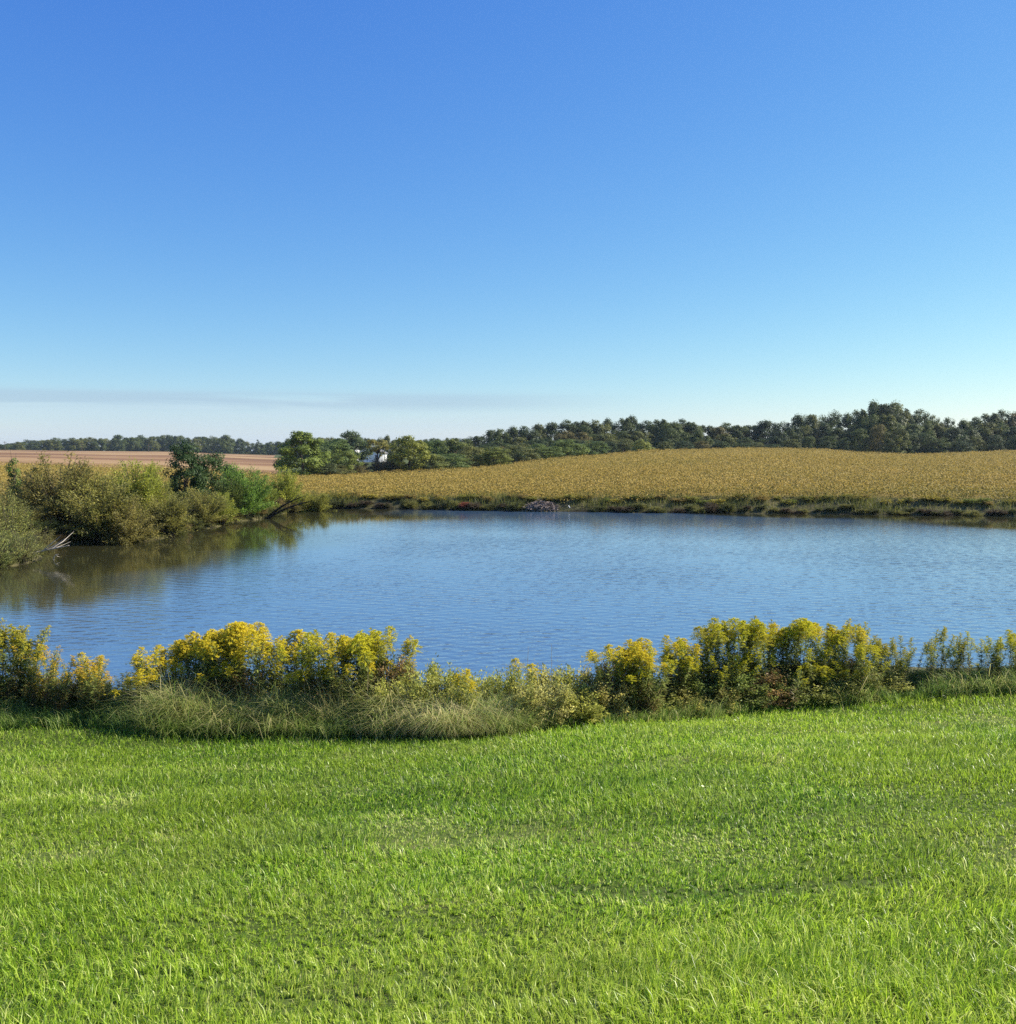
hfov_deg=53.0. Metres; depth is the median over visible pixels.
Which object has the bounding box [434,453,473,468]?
field tree
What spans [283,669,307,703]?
goldenrod
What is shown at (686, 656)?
goldenrod
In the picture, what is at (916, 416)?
ridge tree
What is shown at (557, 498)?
bank weed
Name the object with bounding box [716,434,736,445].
ridge tree
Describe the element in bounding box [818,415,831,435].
ridge tree
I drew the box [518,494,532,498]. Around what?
bank weed
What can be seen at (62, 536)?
bank weed
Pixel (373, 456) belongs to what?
house
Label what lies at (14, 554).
bank weed
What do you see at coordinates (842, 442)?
ridge tree
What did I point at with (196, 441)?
distant tree
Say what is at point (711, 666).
goldenrod
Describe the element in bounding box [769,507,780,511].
bank weed
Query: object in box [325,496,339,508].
bank weed
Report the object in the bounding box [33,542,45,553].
bank weed
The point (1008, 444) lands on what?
ridge tree
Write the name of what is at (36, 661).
goldenrod
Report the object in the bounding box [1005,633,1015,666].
goldenrod
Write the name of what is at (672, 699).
bank weed
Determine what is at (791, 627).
goldenrod
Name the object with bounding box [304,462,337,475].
field tree
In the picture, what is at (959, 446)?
ridge tree
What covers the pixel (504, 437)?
ridge tree
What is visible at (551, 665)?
dry stalk
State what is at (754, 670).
goldenrod
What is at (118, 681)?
goldenrod
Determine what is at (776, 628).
goldenrod
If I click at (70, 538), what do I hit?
bank weed
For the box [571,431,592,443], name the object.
ridge tree
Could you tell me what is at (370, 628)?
goldenrod
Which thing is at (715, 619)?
goldenrod
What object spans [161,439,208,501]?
shore tree
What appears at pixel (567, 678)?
bank weed
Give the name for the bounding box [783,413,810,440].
ridge tree
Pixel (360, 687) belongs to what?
bank weed
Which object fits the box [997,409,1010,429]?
ridge tree
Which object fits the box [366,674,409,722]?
bank weed
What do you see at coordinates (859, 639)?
goldenrod
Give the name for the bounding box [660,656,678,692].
goldenrod
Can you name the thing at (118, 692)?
goldenrod
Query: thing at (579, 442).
ridge tree
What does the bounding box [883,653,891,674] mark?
goldenrod
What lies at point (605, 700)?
bank weed
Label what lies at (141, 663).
goldenrod
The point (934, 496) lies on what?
bank weed
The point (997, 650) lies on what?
goldenrod
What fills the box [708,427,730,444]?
ridge tree
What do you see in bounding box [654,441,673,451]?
ridge tree
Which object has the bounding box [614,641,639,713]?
goldenrod
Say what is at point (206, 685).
bank weed
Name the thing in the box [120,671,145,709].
goldenrod
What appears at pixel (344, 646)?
goldenrod
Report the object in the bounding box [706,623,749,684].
goldenrod
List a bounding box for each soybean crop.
[0,461,293,498]
[294,446,1015,503]
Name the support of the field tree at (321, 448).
on the hills
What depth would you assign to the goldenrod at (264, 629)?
13.90 m
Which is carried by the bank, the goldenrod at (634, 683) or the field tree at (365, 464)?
the goldenrod at (634, 683)
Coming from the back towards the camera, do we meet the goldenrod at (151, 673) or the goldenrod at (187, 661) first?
the goldenrod at (187, 661)
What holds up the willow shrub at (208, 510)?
on the bank
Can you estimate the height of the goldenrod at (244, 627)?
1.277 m
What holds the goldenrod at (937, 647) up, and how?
on the bank
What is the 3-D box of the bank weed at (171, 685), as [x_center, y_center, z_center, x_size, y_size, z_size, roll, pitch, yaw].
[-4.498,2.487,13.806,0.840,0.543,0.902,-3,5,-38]
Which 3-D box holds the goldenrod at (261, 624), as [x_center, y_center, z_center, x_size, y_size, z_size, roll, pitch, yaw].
[-3.663,2.121,14.141,0.638,1.306,0.813,3,4,36]
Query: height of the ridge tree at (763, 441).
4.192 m
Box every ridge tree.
[455,439,473,450]
[467,436,487,462]
[475,444,497,447]
[482,429,503,444]
[485,428,513,443]
[486,440,512,454]
[505,426,526,446]
[505,436,527,455]
[507,445,527,461]
[513,425,539,446]
[520,439,547,459]
[530,422,545,439]
[540,437,557,455]
[541,422,563,439]
[552,430,575,456]
[554,419,578,439]
[565,420,598,439]
[565,439,589,455]
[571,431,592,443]
[587,420,610,434]
[589,441,607,453]
[590,434,619,452]
[601,441,618,455]
[602,417,618,436]
[608,429,630,453]
[610,417,635,448]
[611,438,636,453]
[623,430,651,451]
[627,414,645,433]
[633,438,653,450]
[635,420,657,447]
[645,419,672,450]
[653,428,683,449]
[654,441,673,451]
[655,422,688,443]
[672,418,692,433]
[673,440,694,451]
[677,432,694,447]
[683,421,704,442]
[688,430,713,448]
[693,425,716,442]
[693,441,711,450]
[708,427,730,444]
[711,441,731,448]
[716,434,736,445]
[719,422,743,442]
[730,443,749,448]
[733,425,753,442]
[736,437,754,446]
[742,425,767,441]
[748,442,766,449]
[751,419,779,447]
[751,439,776,447]
[764,444,786,448]
[768,431,792,448]
[770,421,786,443]
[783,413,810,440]
[783,438,804,449]
[786,428,803,446]
[796,424,818,447]
[801,414,821,440]
[802,435,816,449]
[805,421,833,447]
[816,435,840,451]
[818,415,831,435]
[825,427,851,450]
[826,409,842,428]
[833,412,852,431]
[834,437,854,451]
[845,428,871,453]
[846,409,869,451]
[846,424,860,451]
[852,399,878,426]
[857,413,883,453]
[861,403,906,432]
[864,424,892,453]
[870,413,896,452]
[880,426,910,454]
[886,401,910,427]
[887,421,904,446]
[897,423,922,451]
[898,432,924,455]
[901,408,914,424]
[911,408,931,443]
[912,431,937,455]
[918,420,936,452]
[921,438,956,453]
[925,415,939,426]
[927,423,955,448]
[937,417,959,447]
[937,428,969,451]
[943,441,977,452]
[955,418,973,440]
[959,428,980,451]
[966,435,988,451]
[968,416,985,450]
[972,413,1005,438]
[975,422,1002,450]
[986,434,1005,450]
[995,422,1009,451]
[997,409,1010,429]
[1002,412,1015,436]
[1002,426,1015,449]
[1003,435,1015,452]
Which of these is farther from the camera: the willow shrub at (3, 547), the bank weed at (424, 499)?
the bank weed at (424, 499)
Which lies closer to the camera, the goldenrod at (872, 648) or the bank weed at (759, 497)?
the goldenrod at (872, 648)
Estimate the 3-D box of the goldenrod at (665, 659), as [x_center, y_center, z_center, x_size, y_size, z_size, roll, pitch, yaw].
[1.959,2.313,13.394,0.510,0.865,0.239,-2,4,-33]
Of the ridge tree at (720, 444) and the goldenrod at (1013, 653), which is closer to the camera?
the goldenrod at (1013, 653)
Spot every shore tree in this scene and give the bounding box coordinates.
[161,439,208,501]
[185,452,241,497]
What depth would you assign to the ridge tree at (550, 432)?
249.38 m
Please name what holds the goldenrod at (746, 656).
on the bank
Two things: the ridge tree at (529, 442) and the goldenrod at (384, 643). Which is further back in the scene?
the ridge tree at (529, 442)
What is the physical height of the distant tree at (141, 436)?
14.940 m
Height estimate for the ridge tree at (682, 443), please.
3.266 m
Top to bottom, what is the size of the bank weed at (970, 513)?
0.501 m
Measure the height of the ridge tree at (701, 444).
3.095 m
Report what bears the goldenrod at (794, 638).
on the bank
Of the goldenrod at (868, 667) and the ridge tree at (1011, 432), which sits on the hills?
the ridge tree at (1011, 432)
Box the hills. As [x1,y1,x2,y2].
[238,452,541,475]
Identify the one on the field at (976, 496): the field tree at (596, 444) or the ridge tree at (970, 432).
the field tree at (596, 444)
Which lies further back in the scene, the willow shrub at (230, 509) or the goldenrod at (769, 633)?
the willow shrub at (230, 509)
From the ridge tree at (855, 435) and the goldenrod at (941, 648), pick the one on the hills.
the ridge tree at (855, 435)
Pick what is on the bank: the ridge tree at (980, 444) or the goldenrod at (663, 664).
the goldenrod at (663, 664)
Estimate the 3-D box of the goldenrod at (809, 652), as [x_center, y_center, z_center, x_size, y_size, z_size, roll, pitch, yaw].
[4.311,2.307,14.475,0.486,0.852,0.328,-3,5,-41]
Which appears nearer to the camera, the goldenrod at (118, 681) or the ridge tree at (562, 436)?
the goldenrod at (118, 681)
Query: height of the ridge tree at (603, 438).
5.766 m
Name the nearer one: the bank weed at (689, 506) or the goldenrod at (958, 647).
the goldenrod at (958, 647)
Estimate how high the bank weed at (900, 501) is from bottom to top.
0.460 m
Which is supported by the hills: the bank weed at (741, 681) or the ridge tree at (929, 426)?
the ridge tree at (929, 426)
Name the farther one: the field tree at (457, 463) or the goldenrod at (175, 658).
the field tree at (457, 463)
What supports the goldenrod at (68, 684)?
on the bank
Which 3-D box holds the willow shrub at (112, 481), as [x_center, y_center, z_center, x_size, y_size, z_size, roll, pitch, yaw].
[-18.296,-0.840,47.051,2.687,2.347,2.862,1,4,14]
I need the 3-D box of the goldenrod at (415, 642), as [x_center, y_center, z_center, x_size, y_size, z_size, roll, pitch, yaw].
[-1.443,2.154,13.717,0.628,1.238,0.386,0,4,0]
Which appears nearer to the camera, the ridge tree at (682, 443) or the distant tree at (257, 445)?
the ridge tree at (682, 443)
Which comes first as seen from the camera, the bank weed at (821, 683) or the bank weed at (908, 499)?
the bank weed at (821, 683)
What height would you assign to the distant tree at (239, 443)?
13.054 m
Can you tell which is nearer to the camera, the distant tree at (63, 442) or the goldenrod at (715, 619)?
the goldenrod at (715, 619)
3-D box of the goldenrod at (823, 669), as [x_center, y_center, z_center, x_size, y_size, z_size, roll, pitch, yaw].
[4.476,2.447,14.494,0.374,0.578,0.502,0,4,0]
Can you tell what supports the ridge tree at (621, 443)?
on the hills
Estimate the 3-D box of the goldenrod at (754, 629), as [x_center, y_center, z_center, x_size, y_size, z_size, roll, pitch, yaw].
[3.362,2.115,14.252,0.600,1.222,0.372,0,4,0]
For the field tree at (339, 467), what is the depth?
139.11 m
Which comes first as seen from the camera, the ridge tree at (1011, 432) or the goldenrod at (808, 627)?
the goldenrod at (808, 627)
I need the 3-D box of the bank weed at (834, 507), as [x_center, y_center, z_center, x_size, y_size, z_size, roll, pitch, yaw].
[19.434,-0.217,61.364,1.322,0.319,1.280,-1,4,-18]
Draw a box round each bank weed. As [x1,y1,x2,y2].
[0,550,11,568]
[0,676,23,703]
[3,556,16,565]
[5,550,22,560]
[13,673,67,711]
[14,536,37,545]
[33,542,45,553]
[48,671,81,706]
[52,534,67,543]
[56,528,81,541]
[63,670,115,709]
[159,676,195,693]
[175,527,189,535]
[185,670,232,701]
[189,516,205,530]
[220,665,276,706]
[253,666,306,706]
[269,508,280,515]
[272,497,291,509]
[285,501,302,511]
[292,664,346,708]
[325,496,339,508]
[332,666,379,715]
[334,493,350,498]
[337,497,350,507]
[346,502,362,506]
[359,500,372,504]
[360,494,374,497]
[366,651,416,693]
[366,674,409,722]
[372,502,391,507]
[382,494,396,499]
[390,653,446,704]
[392,494,404,498]
[399,499,407,507]
[401,494,416,498]
[404,498,418,508]
[404,673,451,717]
[416,497,429,501]
[420,501,432,509]
[424,662,467,700]
[434,496,447,500]
[437,683,483,711]
[440,497,450,507]
[449,500,460,509]
[458,502,470,508]
[458,667,500,703]
[465,502,483,508]
[479,506,492,509]
[481,667,513,699]
[483,495,493,501]
[489,665,539,707]
[496,503,507,507]
[505,682,559,731]
[508,501,526,509]
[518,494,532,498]
[521,496,537,499]
[522,663,564,703]
[530,681,581,727]
[540,495,551,499]
[542,663,594,709]
[552,495,563,499]
[554,681,610,724]
[574,661,614,701]
[586,680,640,721]
[591,506,607,510]
[595,651,636,700]
[607,506,621,510]
[609,499,623,502]
[616,506,632,510]
[617,687,656,714]
[626,504,642,507]
[631,503,646,507]
[634,665,673,707]
[636,691,674,718]
[644,506,664,512]
[649,676,701,715]
[656,508,667,512]
[664,687,715,711]
[669,497,689,501]
[672,508,689,512]
[675,662,716,685]
[680,671,736,708]
[681,496,702,500]
[683,503,699,510]
[689,505,705,512]
[700,664,771,706]
[701,681,748,713]
[703,501,721,512]
[706,498,724,504]
[719,501,738,512]
[719,653,770,679]
[735,681,778,708]
[738,506,747,511]
[743,666,795,709]
[752,495,768,499]
[756,504,767,508]
[764,662,821,700]
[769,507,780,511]
[769,679,813,707]
[778,508,791,512]
[779,498,791,503]
[797,508,809,512]
[799,495,815,500]
[806,680,847,704]
[807,661,864,700]
[822,506,839,510]
[822,653,858,672]
[834,675,878,701]
[839,504,856,508]
[840,494,854,498]
[843,661,886,692]
[846,495,864,499]
[856,508,872,513]
[869,508,880,512]
[872,668,913,695]
[876,663,908,678]
[880,498,891,503]
[887,509,894,514]
[893,510,909,514]
[896,499,906,504]
[897,668,932,688]
[901,497,913,501]
[905,507,915,511]
[914,668,961,688]
[917,508,938,513]
[918,495,936,499]
[925,511,942,515]
[936,511,956,515]
[940,496,952,501]
[947,668,993,691]
[949,509,964,513]
[960,510,981,515]
[963,498,980,503]
[975,666,1015,686]
[977,498,991,502]
[982,500,993,505]
[986,509,997,513]
[996,510,1008,514]
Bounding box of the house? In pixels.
[359,445,388,461]
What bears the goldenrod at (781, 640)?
on the bank
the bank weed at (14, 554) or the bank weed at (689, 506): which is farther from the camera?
the bank weed at (689, 506)
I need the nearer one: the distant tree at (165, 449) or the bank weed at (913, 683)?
the bank weed at (913, 683)
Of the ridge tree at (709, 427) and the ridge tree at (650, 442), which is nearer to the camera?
the ridge tree at (650, 442)
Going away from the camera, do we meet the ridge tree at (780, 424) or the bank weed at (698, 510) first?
the bank weed at (698, 510)
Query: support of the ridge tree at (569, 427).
on the hills
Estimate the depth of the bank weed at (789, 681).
14.30 m
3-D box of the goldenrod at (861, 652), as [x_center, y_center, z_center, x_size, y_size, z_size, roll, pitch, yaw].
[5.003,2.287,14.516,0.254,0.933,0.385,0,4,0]
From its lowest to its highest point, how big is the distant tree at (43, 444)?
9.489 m
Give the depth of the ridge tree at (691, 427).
247.73 m
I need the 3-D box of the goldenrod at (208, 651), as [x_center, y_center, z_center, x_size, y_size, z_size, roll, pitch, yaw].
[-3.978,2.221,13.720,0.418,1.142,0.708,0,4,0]
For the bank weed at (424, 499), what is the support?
on the bank
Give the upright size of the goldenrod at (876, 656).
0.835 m
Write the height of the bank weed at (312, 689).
0.781 m
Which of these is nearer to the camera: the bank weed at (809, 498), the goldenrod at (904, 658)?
the goldenrod at (904, 658)
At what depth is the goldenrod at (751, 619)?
14.46 m
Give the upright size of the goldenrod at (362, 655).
1.242 m
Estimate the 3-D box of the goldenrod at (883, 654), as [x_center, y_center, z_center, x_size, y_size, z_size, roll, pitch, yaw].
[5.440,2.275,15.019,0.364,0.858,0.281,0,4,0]
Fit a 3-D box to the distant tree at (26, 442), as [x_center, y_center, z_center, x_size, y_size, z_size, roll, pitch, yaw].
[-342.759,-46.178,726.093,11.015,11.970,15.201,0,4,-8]
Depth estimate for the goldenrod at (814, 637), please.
15.08 m
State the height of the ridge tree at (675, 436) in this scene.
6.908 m
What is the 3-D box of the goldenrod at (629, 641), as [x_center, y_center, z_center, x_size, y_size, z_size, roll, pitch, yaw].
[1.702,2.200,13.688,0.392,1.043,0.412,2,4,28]
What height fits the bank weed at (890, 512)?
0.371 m
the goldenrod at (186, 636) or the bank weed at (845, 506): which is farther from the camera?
the bank weed at (845, 506)
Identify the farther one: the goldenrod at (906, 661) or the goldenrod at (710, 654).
the goldenrod at (906, 661)
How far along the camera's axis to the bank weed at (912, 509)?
60.39 m
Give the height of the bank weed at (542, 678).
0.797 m
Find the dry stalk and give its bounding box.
[549,644,551,690]
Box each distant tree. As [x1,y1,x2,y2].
[0,444,9,449]
[9,442,25,449]
[23,439,32,447]
[25,440,40,449]
[39,440,60,450]
[46,437,64,450]
[59,441,66,450]
[64,437,75,450]
[67,439,88,450]
[78,437,96,450]
[88,439,106,450]
[97,438,110,450]
[105,440,119,450]
[108,434,126,450]
[119,437,142,450]
[130,434,147,450]
[139,437,150,451]
[142,437,160,451]
[149,436,165,451]
[159,434,176,451]
[166,436,179,451]
[185,438,203,452]
[192,436,206,449]
[199,438,215,452]
[211,438,223,452]
[215,435,235,453]
[232,438,246,453]
[240,441,248,453]
[246,443,259,453]
[253,443,266,453]
[255,439,259,452]
[264,441,276,454]
[275,442,283,454]
[381,434,397,455]
[428,438,440,453]
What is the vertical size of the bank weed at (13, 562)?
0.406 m
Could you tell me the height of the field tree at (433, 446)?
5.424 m
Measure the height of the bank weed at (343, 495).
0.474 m
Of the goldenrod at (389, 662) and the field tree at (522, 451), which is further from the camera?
the field tree at (522, 451)
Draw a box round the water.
[0,509,1015,692]
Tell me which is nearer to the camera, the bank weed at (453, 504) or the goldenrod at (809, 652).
the goldenrod at (809, 652)
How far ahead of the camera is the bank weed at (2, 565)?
33.29 m
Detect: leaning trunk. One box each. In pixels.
[267,500,309,517]
[267,503,293,518]
[268,496,301,515]
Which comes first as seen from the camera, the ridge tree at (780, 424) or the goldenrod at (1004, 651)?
the goldenrod at (1004, 651)
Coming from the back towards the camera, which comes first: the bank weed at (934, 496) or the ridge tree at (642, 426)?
the ridge tree at (642, 426)
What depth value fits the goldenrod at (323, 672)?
13.33 m
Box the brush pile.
[521,499,559,511]
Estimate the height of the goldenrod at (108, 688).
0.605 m
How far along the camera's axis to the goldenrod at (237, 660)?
13.57 m
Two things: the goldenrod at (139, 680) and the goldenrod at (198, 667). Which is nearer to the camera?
the goldenrod at (139, 680)
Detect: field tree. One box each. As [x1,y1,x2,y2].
[272,431,330,476]
[302,444,331,471]
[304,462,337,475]
[317,438,354,466]
[320,464,354,475]
[324,448,363,473]
[339,429,374,464]
[350,464,369,474]
[354,461,370,472]
[366,439,388,459]
[368,458,390,473]
[369,461,401,471]
[382,459,407,472]
[385,435,438,471]
[416,440,448,460]
[418,454,450,471]
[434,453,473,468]
[437,438,474,464]
[456,446,492,466]
[472,446,513,467]
[503,443,544,462]
[519,444,565,459]
[548,439,589,458]
[575,440,610,456]
[630,439,654,452]
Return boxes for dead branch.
[33,533,71,554]
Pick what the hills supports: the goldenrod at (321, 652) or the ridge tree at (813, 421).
the ridge tree at (813, 421)
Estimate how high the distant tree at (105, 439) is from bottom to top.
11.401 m
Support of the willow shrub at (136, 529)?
on the bank
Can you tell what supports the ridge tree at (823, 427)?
on the hills
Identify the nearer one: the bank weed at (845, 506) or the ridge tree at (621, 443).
the bank weed at (845, 506)
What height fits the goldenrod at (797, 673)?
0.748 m
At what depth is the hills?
284.30 m
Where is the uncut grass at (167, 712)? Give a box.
[0,651,1015,743]
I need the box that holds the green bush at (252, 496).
[209,463,276,516]
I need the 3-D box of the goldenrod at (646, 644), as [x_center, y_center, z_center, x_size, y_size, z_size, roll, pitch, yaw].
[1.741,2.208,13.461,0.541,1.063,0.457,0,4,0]
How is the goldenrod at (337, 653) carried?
on the bank
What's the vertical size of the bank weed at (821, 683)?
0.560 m
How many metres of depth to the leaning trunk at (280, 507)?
57.38 m
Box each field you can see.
[0,450,279,473]
[0,450,1015,504]
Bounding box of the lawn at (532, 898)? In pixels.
[0,694,1015,1023]
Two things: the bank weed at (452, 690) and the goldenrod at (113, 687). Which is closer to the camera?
the bank weed at (452, 690)
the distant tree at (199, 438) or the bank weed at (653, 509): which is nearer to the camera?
the bank weed at (653, 509)
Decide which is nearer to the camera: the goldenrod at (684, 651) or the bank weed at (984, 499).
the goldenrod at (684, 651)
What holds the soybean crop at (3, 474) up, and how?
on the field at (976, 496)
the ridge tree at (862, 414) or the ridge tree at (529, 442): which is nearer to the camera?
the ridge tree at (529, 442)
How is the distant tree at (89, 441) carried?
on the hills
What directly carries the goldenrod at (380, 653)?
on the bank
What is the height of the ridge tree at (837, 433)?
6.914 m
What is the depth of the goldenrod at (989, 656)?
15.78 m
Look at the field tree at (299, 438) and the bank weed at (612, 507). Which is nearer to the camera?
the bank weed at (612, 507)
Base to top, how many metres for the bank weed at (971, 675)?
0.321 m
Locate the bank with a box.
[1,496,1015,740]
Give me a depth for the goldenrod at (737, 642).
14.94 m
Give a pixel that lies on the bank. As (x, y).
(922, 504)
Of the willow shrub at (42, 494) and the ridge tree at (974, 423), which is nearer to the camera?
the willow shrub at (42, 494)
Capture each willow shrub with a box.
[0,481,37,519]
[0,489,30,528]
[0,501,46,541]
[0,522,26,565]
[1,526,47,561]
[6,449,102,523]
[12,467,58,506]
[14,506,54,524]
[24,522,61,552]
[25,517,63,534]
[39,471,150,541]
[53,463,112,516]
[88,495,172,545]
[97,470,132,498]
[108,456,174,518]
[139,488,201,536]
[148,478,174,523]
[178,486,235,522]
[183,508,203,518]
[206,491,240,524]
[212,476,243,512]
[259,481,280,507]
[268,464,308,504]
[298,490,332,511]
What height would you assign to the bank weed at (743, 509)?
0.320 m
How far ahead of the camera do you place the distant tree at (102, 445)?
667.63 m
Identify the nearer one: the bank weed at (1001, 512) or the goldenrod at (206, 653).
the goldenrod at (206, 653)
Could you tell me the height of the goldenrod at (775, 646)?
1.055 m
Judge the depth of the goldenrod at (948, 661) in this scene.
15.54 m
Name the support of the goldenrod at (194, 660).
on the bank
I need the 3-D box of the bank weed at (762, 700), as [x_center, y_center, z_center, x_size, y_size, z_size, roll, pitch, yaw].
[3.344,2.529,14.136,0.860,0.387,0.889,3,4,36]
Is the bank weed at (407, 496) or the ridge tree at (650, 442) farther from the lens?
the ridge tree at (650, 442)
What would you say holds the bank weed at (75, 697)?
on the bank
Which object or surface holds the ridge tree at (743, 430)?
on the hills
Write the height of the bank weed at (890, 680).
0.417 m
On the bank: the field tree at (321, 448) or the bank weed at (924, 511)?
the bank weed at (924, 511)
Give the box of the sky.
[0,0,1015,450]
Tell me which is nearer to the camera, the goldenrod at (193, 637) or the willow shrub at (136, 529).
the goldenrod at (193, 637)
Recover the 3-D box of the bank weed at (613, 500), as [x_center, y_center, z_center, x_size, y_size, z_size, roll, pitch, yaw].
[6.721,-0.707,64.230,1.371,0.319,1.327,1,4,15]
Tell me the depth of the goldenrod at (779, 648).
14.64 m
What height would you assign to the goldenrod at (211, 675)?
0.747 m
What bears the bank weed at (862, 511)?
on the bank
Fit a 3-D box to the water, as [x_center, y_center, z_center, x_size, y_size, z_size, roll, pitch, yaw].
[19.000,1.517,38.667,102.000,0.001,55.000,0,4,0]
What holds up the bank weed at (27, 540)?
on the bank
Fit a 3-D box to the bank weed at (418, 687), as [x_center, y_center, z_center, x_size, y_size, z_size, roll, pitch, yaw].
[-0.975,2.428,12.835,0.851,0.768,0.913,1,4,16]
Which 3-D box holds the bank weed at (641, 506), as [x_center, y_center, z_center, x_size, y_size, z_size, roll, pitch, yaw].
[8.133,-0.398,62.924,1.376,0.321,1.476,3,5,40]
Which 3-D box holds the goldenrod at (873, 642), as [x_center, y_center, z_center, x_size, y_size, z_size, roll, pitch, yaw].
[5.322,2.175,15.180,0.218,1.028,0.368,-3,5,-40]
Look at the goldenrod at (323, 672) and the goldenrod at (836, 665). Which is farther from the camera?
the goldenrod at (836, 665)
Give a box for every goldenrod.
[0,618,9,694]
[0,624,18,698]
[0,625,30,702]
[0,625,51,705]
[0,628,12,698]
[2,634,39,703]
[6,625,31,698]
[11,645,60,708]
[12,630,34,702]
[17,635,46,708]
[24,646,63,712]
[26,672,74,694]
[28,660,38,714]
[31,639,52,691]
[33,665,57,708]
[38,674,58,714]
[39,653,76,716]
[48,659,75,706]
[53,676,76,705]
[57,672,70,711]
[70,659,92,718]
[72,667,109,693]
[75,652,108,697]
[75,661,100,713]
[78,659,108,714]
[93,655,104,697]
[97,671,113,706]
[103,673,130,702]
[104,682,135,710]
[108,676,120,701]
[118,672,134,698]
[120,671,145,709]
[125,656,150,705]
[129,653,155,692]
[131,677,147,702]
[133,645,161,699]
[136,668,160,702]
[146,649,185,682]
[146,675,161,694]
[149,639,191,682]
[150,657,166,690]
[151,659,176,687]
[158,656,180,690]
[164,659,186,684]
[167,643,184,683]
[172,640,204,684]
[173,634,195,691]
[177,634,201,686]
[185,631,201,682]
[187,639,204,692]
[191,638,235,700]
[194,666,221,699]
[196,633,223,690]
[196,634,226,696]
[197,632,234,688]
[197,635,215,677]
[198,631,225,684]
[198,658,223,691]
[200,628,224,668]
[205,623,238,693]
[218,621,271,677]
[218,623,273,680]
[219,637,231,689]
[220,641,264,699]
[220,661,235,698]
[221,622,250,698]
[222,628,251,682]
[225,651,248,692]
[226,622,258,685]
[228,621,256,665]
[237,628,268,701]
[250,633,274,688]
[257,633,289,684]
[259,652,281,693]
[265,632,293,689]
[271,629,305,688]
[272,637,298,679]
[273,642,294,689]
[280,631,316,699]
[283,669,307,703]
[290,631,310,676]
[291,651,319,688]
[295,629,322,667]
[297,629,325,698]
[302,663,328,706]
[315,637,353,692]
[315,665,337,706]
[320,632,359,689]
[320,633,360,702]
[324,638,340,676]
[326,660,375,710]
[332,634,368,685]
[336,632,377,689]
[336,646,355,697]
[343,636,352,681]
[346,630,391,696]
[347,637,389,687]
[357,636,377,676]
[368,627,387,679]
[371,637,388,680]
[379,625,421,673]
[385,656,417,684]
[387,631,413,679]
[450,668,478,708]
[509,658,542,716]
[582,644,620,712]
[585,648,616,681]
[593,666,624,692]
[605,655,639,713]
[612,642,656,714]
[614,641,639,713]
[614,649,633,705]
[621,669,650,715]
[622,637,644,682]
[623,642,678,715]
[627,665,649,710]
[628,641,653,704]
[630,647,653,714]
[632,638,657,694]
[639,649,672,716]
[642,655,672,712]
[654,655,697,699]
[658,635,690,695]
[659,646,673,685]
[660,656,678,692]
[661,636,689,691]
[665,638,703,700]
[670,653,694,706]
[676,645,694,674]
[679,650,699,699]
[686,656,701,697]
[690,626,736,685]
[691,634,718,691]
[691,660,717,698]
[699,655,715,702]
[700,627,723,678]
[701,617,727,662]
[704,623,731,672]
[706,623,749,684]
[715,666,729,704]
[717,633,734,690]
[721,620,738,678]
[724,617,752,677]
[724,627,741,665]
[726,646,754,685]
[726,655,747,698]
[727,615,758,673]
[731,620,771,688]
[734,665,762,707]
[735,629,774,683]
[737,628,784,672]
[738,619,765,676]
[754,645,768,689]
[755,632,775,680]
[761,628,779,678]
[763,639,791,663]
[765,619,775,673]
[766,623,809,675]
[767,652,803,709]
[771,631,787,675]
[775,623,798,675]
[776,671,808,699]
[778,620,807,684]
[783,633,805,680]
[786,620,809,672]
[792,618,816,675]
[798,662,821,691]
[800,621,819,674]
[803,648,828,679]
[804,622,824,661]
[805,647,837,683]
[813,663,837,692]
[815,624,826,662]
[815,627,849,680]
[820,634,849,684]
[820,671,832,689]
[822,623,856,677]
[823,627,850,675]
[825,624,847,674]
[826,663,847,690]
[831,658,849,680]
[840,644,884,689]
[842,618,870,676]
[843,669,868,689]
[849,622,867,658]
[849,641,868,700]
[853,624,871,666]
[855,623,877,664]
[862,643,884,682]
[862,651,883,673]
[863,642,870,665]
[863,659,891,696]
[870,639,888,674]
[871,635,896,676]
[875,638,891,670]
[875,643,897,674]
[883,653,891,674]
[890,643,916,681]
[891,648,907,681]
[895,657,907,686]
[896,635,913,673]
[902,644,925,671]
[903,651,910,675]
[922,638,940,685]
[925,642,934,677]
[928,629,947,668]
[929,626,956,673]
[940,651,964,671]
[944,644,965,679]
[950,636,969,670]
[951,633,969,670]
[954,644,967,674]
[964,631,975,674]
[970,663,981,673]
[972,639,985,669]
[981,638,1002,678]
[981,646,1004,671]
[984,636,1004,681]
[988,640,1010,667]
[992,653,1002,677]
[1000,629,1015,671]
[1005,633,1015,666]
[1005,636,1015,676]
[1008,637,1015,669]
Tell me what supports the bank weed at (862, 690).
on the bank
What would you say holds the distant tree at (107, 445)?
on the hills
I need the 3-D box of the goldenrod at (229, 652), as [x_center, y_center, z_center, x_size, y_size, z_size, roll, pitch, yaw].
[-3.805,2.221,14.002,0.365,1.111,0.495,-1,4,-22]
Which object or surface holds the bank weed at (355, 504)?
on the bank
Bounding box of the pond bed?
[6,506,1007,566]
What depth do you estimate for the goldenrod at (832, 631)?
14.78 m
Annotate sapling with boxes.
[4,451,23,505]
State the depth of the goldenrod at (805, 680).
14.20 m

